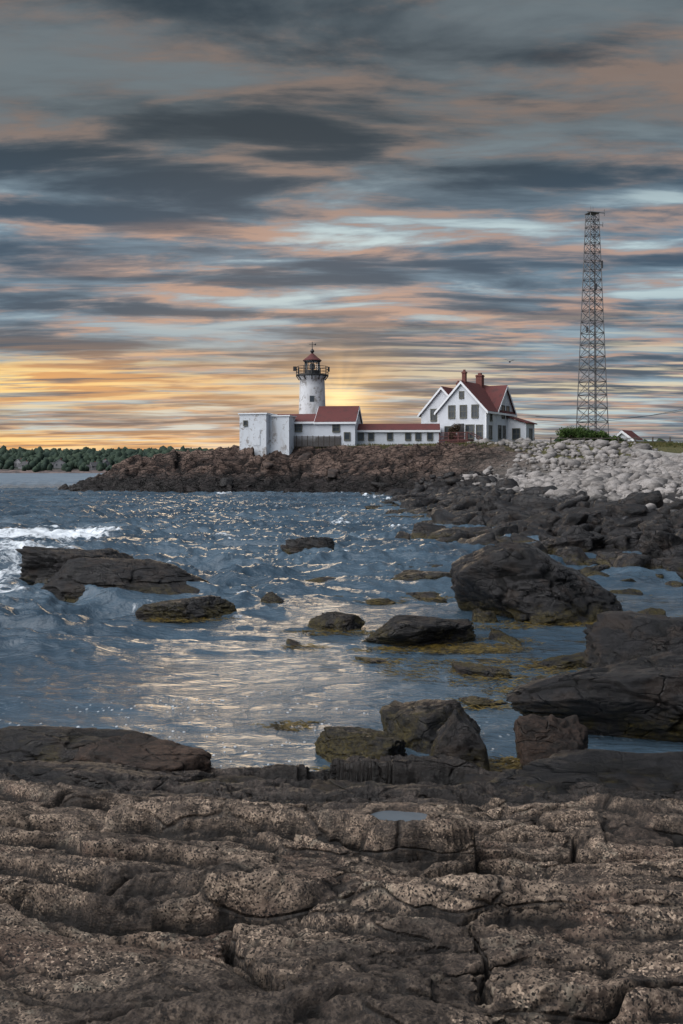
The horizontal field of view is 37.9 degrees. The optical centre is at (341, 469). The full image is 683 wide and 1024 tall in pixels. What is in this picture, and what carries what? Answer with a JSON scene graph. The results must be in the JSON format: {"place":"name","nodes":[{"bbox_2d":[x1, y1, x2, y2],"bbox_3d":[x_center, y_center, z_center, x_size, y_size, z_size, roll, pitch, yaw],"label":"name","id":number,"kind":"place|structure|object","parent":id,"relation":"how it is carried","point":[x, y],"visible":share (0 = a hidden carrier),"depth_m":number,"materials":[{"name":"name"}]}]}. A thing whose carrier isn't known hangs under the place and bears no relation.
{"place":"outdoors","nodes":[
{"label":"outdoors","id":0,"kind":"place"},
{"bbox_2d":[0,466,108,472],"bbox_3d":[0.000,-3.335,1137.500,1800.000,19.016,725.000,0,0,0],"label":"shore","id":1,"kind":"structure","parent":0,"point":[17,470],"depth_m":803.82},
{"bbox_2d":[52,460,63,467],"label":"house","id":2,"kind":"structure","parent":1,"relation":"on","point":[59,462],"depth_m":832.70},
{"bbox_2d":[0,445,228,471],"bbox_3d":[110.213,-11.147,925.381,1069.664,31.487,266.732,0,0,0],"label":"distant trees","id":3,"kind":"object","parent":1,"relation":"on","point":[39,458],"visible":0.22,"depth_m":872.09,"materials":[{"name":"green plant"}]},
{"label":"walls","id":4,"kind":"object","parent":1,"relation":"on","visible":0},
{"bbox_2d":[18,461,28,465],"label":"roof","id":5,"kind":"structure","parent":4,"relation":"on","point":[24,462],"depth_m":822.94,"materials":[{"name":"grey"}]},
{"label":"walls","id":6,"kind":"object","parent":1,"relation":"on","visible":0},
{"bbox_2d":[87,462,97,466],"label":"roof","id":7,"kind":"structure","parent":6,"relation":"on","point":[94,463],"depth_m":828.33,"materials":[{"name":"grey"}]},
{"bbox_2d":[0,473,682,770],"bbox_3d":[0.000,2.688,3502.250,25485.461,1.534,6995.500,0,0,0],"label":"sea","id":8,"kind":"structure","parent":0,"point":[94,656],"depth_m":17.33,"materials":[{"name":"liquid"}]},
{"bbox_2d":[34,576,51,583],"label":"boulder","id":9,"kind":"object","parent":8,"relation":"in","point":[44,580],"visible":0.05,"depth_m":22.74,"materials":[{"name":"grey stone"}]},
{"bbox_2d":[0,726,137,762],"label":"boulder","id":10,"kind":"object","parent":8,"relation":"in","point":[62,744],"visible":0.45,"depth_m":9.15,"materials":[{"name":"grey stone"}]},
{"bbox_2d":[15,546,133,584],"bbox_3d":[-6.228,2.462,24.227,3.071,1.224,2.129,0,0,0],"label":"boulder","id":11,"kind":"object","parent":8,"relation":"in","point":[38,562],"visible":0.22,"depth_m":23.31,"materials":[{"name":"grey stone"}]},
{"bbox_2d":[40,557,208,602],"bbox_3d":[-4.921,2.618,22.227,3.957,1.216,2.214,0,0,0],"label":"boulder","id":12,"kind":"object","parent":8,"relation":"in","point":[69,580],"visible":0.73,"depth_m":21.84,"materials":[{"name":"grey stone"}]},
{"bbox_2d":[70,732,211,772],"bbox_3d":[-1.800,2.787,8.823,1.477,0.754,0.809,0,0,16],"label":"boulder","id":13,"kind":"object","parent":8,"relation":"in","point":[144,751],"visible":0.27,"depth_m":8.72,"materials":[{"name":"brown stone"}]},
{"bbox_2d":[135,595,236,622],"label":"boulder","id":14,"kind":"object","parent":8,"relation":"in","point":[207,607],"visible":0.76,"depth_m":18.96,"materials":[{"name":"stone"}]},
{"bbox_2d":[260,592,284,603],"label":"boulder","id":15,"kind":"object","parent":8,"relation":"in","point":[270,597],"visible":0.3,"depth_m":20.44,"materials":[{"name":"stone"}]},
{"bbox_2d":[280,545,301,554],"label":"boulder","id":16,"kind":"object","parent":8,"relation":"in","point":[284,548],"visible":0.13,"depth_m":32.24,"materials":[{"name":"stone"}]},
{"bbox_2d":[285,537,334,549],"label":"boulder","id":17,"kind":"object","parent":8,"relation":"in","point":[301,543],"visible":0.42,"depth_m":32.36,"materials":[{"name":"grey stone"}]},
{"bbox_2d":[306,577,336,582],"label":"boulder","id":18,"kind":"object","parent":8,"relation":"in","point":[320,579],"visible":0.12,"depth_m":24.46,"materials":[{"name":"stone"}]},
{"bbox_2d":[307,611,365,631],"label":"boulder","id":19,"kind":"object","parent":8,"relation":"in","point":[339,621],"visible":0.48,"depth_m":17.61,"materials":[{"name":"grey stone"}]},
{"bbox_2d":[314,726,406,762],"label":"boulder","id":20,"kind":"object","parent":8,"relation":"in","point":[339,742],"visible":0.59,"depth_m":9.79,"materials":[{"name":"grey stone"}]},
{"bbox_2d":[135,595,682,771],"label":"seaweed","id":21,"kind":"object","parent":8,"relation":"in","point":[512,762],"visible":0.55,"depth_m":14.78,"materials":[{"name":"brown plant"}]},
{"bbox_2d":[362,615,475,646],"bbox_3d":[1.355,2.770,16.494,1.865,0.780,1.308,0,0,-30],"label":"boulder","id":22,"kind":"object","parent":8,"relation":"in","point":[405,630],"visible":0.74,"depth_m":16.05,"materials":[{"name":"grey stone"}]},
{"bbox_2d":[390,570,451,580],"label":"boulder","id":23,"kind":"object","parent":8,"relation":"in","point":[410,575],"visible":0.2,"depth_m":24.50,"materials":[{"name":"stone"}]},
{"bbox_2d":[379,699,480,753],"bbox_3d":[0.841,2.758,10.596,0.830,0.657,1.055,0,0,-42],"label":"boulder","id":24,"kind":"object","parent":8,"relation":"in","point":[415,726],"visible":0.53,"depth_m":10.38,"materials":[{"name":"grey stone"}]},
{"bbox_2d":[252,505,665,709],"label":"tide rocks","id":25,"kind":"object","parent":8,"relation":"in","point":[574,661],"visible":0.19,"depth_m":14.63,"materials":[{"name":"stone"}]},
{"bbox_2d":[429,709,489,770],"bbox_3d":[1.058,2.704,9.336,0.629,0.908,0.790,0,0,0],"label":"boulder","id":26,"kind":"object","parent":8,"relation":"in","point":[457,735],"visible":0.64,"depth_m":9.00,"materials":[{"name":"grey stone"}]},
{"bbox_2d":[472,609,498,622],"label":"boulder","id":27,"kind":"object","parent":8,"relation":"in","point":[483,616],"visible":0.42,"depth_m":18.33,"materials":[{"name":"brown stone"}]},
{"bbox_2d":[450,541,622,625],"bbox_3d":[3.802,2.452,19.616,3.305,2.045,2.878,0,0,0],"label":"boulder","id":28,"kind":"object","parent":8,"relation":"in","point":[523,582],"visible":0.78,"depth_m":18.69,"materials":[{"name":"grey stone"}]},
{"bbox_2d":[513,714,587,765],"bbox_3d":[2.035,2.776,9.626,0.721,0.852,0.608,0,0,0],"label":"boulder","id":29,"kind":"object","parent":8,"relation":"in","point":[538,737],"visible":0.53,"depth_m":9.46,"materials":[{"name":"stone"}]},
{"bbox_2d":[489,749,682,793],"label":"boulder","id":30,"kind":"object","parent":8,"relation":"in","point":[561,772],"visible":0.42,"depth_m":8.09,"materials":[{"name":"grey stone"}]},
{"bbox_2d":[506,651,682,741],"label":"boulder","id":31,"kind":"object","parent":8,"relation":"in","point":[639,697],"visible":0.84,"depth_m":10.42,"materials":[{"name":"grey stone"}]},
{"bbox_2d":[580,610,682,668],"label":"boulder","id":32,"kind":"object","parent":8,"relation":"in","point":[612,637],"visible":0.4,"depth_m":13.34,"materials":[{"name":"grey stone"}]},
{"bbox_2d":[0,0,682,450],"label":"sky","id":33,"kind":"structure","parent":0,"point":[196,196],"materials":[{"name":"grey"}]},
{"bbox_2d":[0,744,682,1023],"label":"foreground ledge","id":34,"kind":"object","parent":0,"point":[281,894],"visible":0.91,"depth_m":3.25,"materials":[{"name":"stone"}]},
{"bbox_2d":[0,760,77,784],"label":"boulder","id":35,"kind":"object","parent":34,"relation":"on","point":[32,773],"visible":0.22,"depth_m":7.87,"materials":[{"name":"grey stone"}]},
{"bbox_2d":[194,775,265,782],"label":"boulder","id":36,"kind":"object","parent":34,"relation":"on","point":[230,779],"visible":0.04,"depth_m":8.16,"materials":[{"name":"stone"}]},
{"bbox_2d":[310,779,392,791],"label":"boulder","id":37,"kind":"object","parent":34,"relation":"on","point":[329,785],"visible":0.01,"depth_m":7.90,"materials":[{"name":"stone"}]},
{"bbox_2d":[370,810,426,821],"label":"tide pool","id":38,"kind":"structure","parent":34,"relation":"on","point":[389,815],"depth_m":5.15,"materials":[{"name":"grey liquid"}]},
{"bbox_2d":[58,442,682,553],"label":"rocky headland","id":39,"kind":"structure","parent":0,"point":[189,471],"depth_m":117.75,"materials":[{"name":"brown stone"}]},
{"bbox_2d":[240,414,294,456],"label":"building","id":40,"kind":"structure","parent":39,"relation":"on","point":[277,433],"depth_m":124.28,"materials":[{"name":"paint"}]},
{"bbox_2d":[253,429,259,445],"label":"door","id":41,"kind":"structure","parent":40,"relation":"attached to","point":[256,437],"depth_m":123.84,"materials":[{"name":"paint"}]},
{"bbox_2d":[238,413,296,416],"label":"trim","id":42,"kind":"structure","parent":40,"relation":"on","point":[271,414],"depth_m":124.22,"materials":[{"name":"white paint"}]},
{"bbox_2d":[70,452,467,490],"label":"headland rocks","id":43,"kind":"object","parent":39,"relation":"on","point":[332,473],"visible":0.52,"depth_m":118.36,"materials":[{"name":"stone"}]},
{"bbox_2d":[293,342,329,413],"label":"lighthouse","id":44,"kind":"object","parent":39,"relation":"on","point":[312,392],"visible":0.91,"depth_m":129.65,"materials":[{"name":"paint"}]},
{"bbox_2d":[277,406,362,447],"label":"service wing","id":45,"kind":"structure","parent":39,"relation":"on","point":[327,426],"depth_m":125.92,"materials":[{"name":"white painted wood siding"},{"name":"red shingle"},{"name":"weathered wood"}]},
{"bbox_2d":[295,424,348,438],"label":"window glass","id":46,"kind":"structure","parent":45,"relation":"in","point":[335,426],"depth_m":125.46,"materials":[{"name":"grey glass"}]},
{"bbox_2d":[294,424,349,440],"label":"window frames","id":47,"kind":"structure","parent":45,"relation":"in","point":[295,424],"depth_m":125.34,"materials":[{"name":"wood"}]},
{"bbox_2d":[357,424,440,444],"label":"covered walkway","id":48,"kind":"structure","parent":39,"relation":"on","point":[382,434],"depth_m":127.20,"materials":[{"name":"white paint"}]},
{"bbox_2d":[359,433,431,438],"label":"window glass","id":49,"kind":"structure","parent":48,"relation":"in","point":[360,434],"depth_m":127.14,"materials":[{"name":"grey glass"}]},
{"bbox_2d":[358,432,432,440],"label":"window frames","id":50,"kind":"structure","parent":48,"relation":"in","point":[368,432],"depth_m":127.03,"materials":[{"name":"wood"}]},
{"bbox_2d":[448,423,460,439],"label":"shrub","id":51,"kind":"object","parent":39,"relation":"on","point":[456,428],"visible":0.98,"depth_m":126.25,"materials":[{"name":"green plant"}]},
{"bbox_2d":[438,432,482,442],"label":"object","id":52,"kind":"structure","parent":39,"relation":"on","point":[458,436],"depth_m":125.75,"materials":[{"name":"brown wood"}]},
{"bbox_2d":[294,440,682,448],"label":"grass","id":53,"kind":"structure","parent":39,"relation":"on","point":[664,444],"depth_m":114.99,"materials":[{"name":"green plant"}]},
{"bbox_2d":[360,471,682,586],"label":"tidal boulders","id":54,"kind":"object","parent":39,"relation":"on","point":[523,514],"visible":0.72,"depth_m":40.03,"materials":[{"name":"black stone"}]},
{"bbox_2d":[381,491,682,570],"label":"tidal boulders","id":55,"kind":"object","parent":39,"relation":"on","point":[654,544],"visible":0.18,"depth_m":32.16,"materials":[{"name":"black stone"}]},
{"bbox_2d":[555,425,588,440],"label":"shrub","id":56,"kind":"object","parent":39,"relation":"on","point":[571,433],"visible":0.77,"depth_m":126.16,"materials":[{"name":"green plant"}]},
{"bbox_2d":[576,206,608,432],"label":"radio tower","id":57,"kind":"structure","parent":39,"relation":"on","point":[595,285],"depth_m":134.46,"materials":[{"name":"metal"}]},
{"bbox_2d":[578,430,609,440],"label":"shrub","id":58,"kind":"object","parent":39,"relation":"on","point":[592,434],"visible":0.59,"depth_m":125.84,"materials":[{"name":"green plant"}]},
{"bbox_2d":[534,437,682,441],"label":"post and rail fence","id":59,"kind":"object","parent":39,"relation":"on","point":[584,438],"visible":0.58,"depth_m":122.43,"materials":[{"name":"brown wood"}]},
{"bbox_2d":[596,435,623,440],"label":"shrub","id":60,"kind":"object","parent":39,"relation":"on","point":[614,436],"visible":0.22,"depth_m":126.15,"materials":[{"name":"green plant"}]},
{"bbox_2d":[554,437,674,442],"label":"tree belt","id":61,"kind":"object","parent":39,"relation":"on","point":[658,439],"depth_m":346.04,"materials":[{"name":"green plant"}]},
{"bbox_2d":[615,430,643,440],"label":"red roofed shed","id":62,"kind":"structure","parent":39,"relation":"on","point":[626,434],"depth_m":134.81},
{"bbox_2d":[632,449,681,456],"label":"sea wall","id":63,"kind":"structure","parent":39,"relation":"on","point":[660,452],"depth_m":105.52,"materials":[{"name":"concrete"}]},
{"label":"utility pole","id":64,"kind":"object","parent":39,"relation":"on","visible":0},
{"bbox_2d":[536,409,680,421],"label":"power lines","id":65,"kind":"object","parent":64,"relation":"attached to","point":[607,418],"visible":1,"depth_m":131.85,"materials":[{"name":"metal"}]},
{"bbox_2d":[460,437,682,519],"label":"cobble beach","id":66,"kind":"structure","parent":0,"point":[623,476],"depth_m":89.41,"materials":[{"name":"stone"}]},
{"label":"foundation","id":67,"kind":"object","parent":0,"visible":0},
{"bbox_2d":[421,384,533,443],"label":"walls","id":68,"kind":"structure","parent":67,"relation":"on","point":[468,400],"depth_m":128.87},
{"bbox_2d":[458,424,463,438],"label":"front door","id":69,"kind":"structure","parent":68,"relation":"attached to","point":[462,428],"depth_m":127.50,"materials":[{"name":"wood"}]},
{"bbox_2d":[418,381,516,437],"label":"trim","id":70,"kind":"structure","parent":68,"relation":"attached to","point":[450,394],"depth_m":128.98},
{"bbox_2d":[419,380,536,424],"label":"roof","id":71,"kind":"structure","parent":68,"relation":"on","point":[489,398],"depth_m":130.78,"materials":[{"name":"red"}]},
{"bbox_2d":[456,370,484,386],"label":"chimneys","id":72,"kind":"object","parent":71,"relation":"on","point":[480,379],"visible":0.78,"depth_m":132.55,"materials":[{"name":"brick"}]},
{"bbox_2d":[430,391,532,440],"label":"window frames","id":73,"kind":"structure","parent":68,"relation":"attached to","point":[503,417],"depth_m":128.07,"materials":[{"name":"white wood"}]},
{"bbox_2d":[431,392,531,438],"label":"window glass","id":74,"kind":"object","parent":73,"relation":"in","point":[475,414],"visible":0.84,"depth_m":127.68,"materials":[{"name":"grey glass"}]}
]}

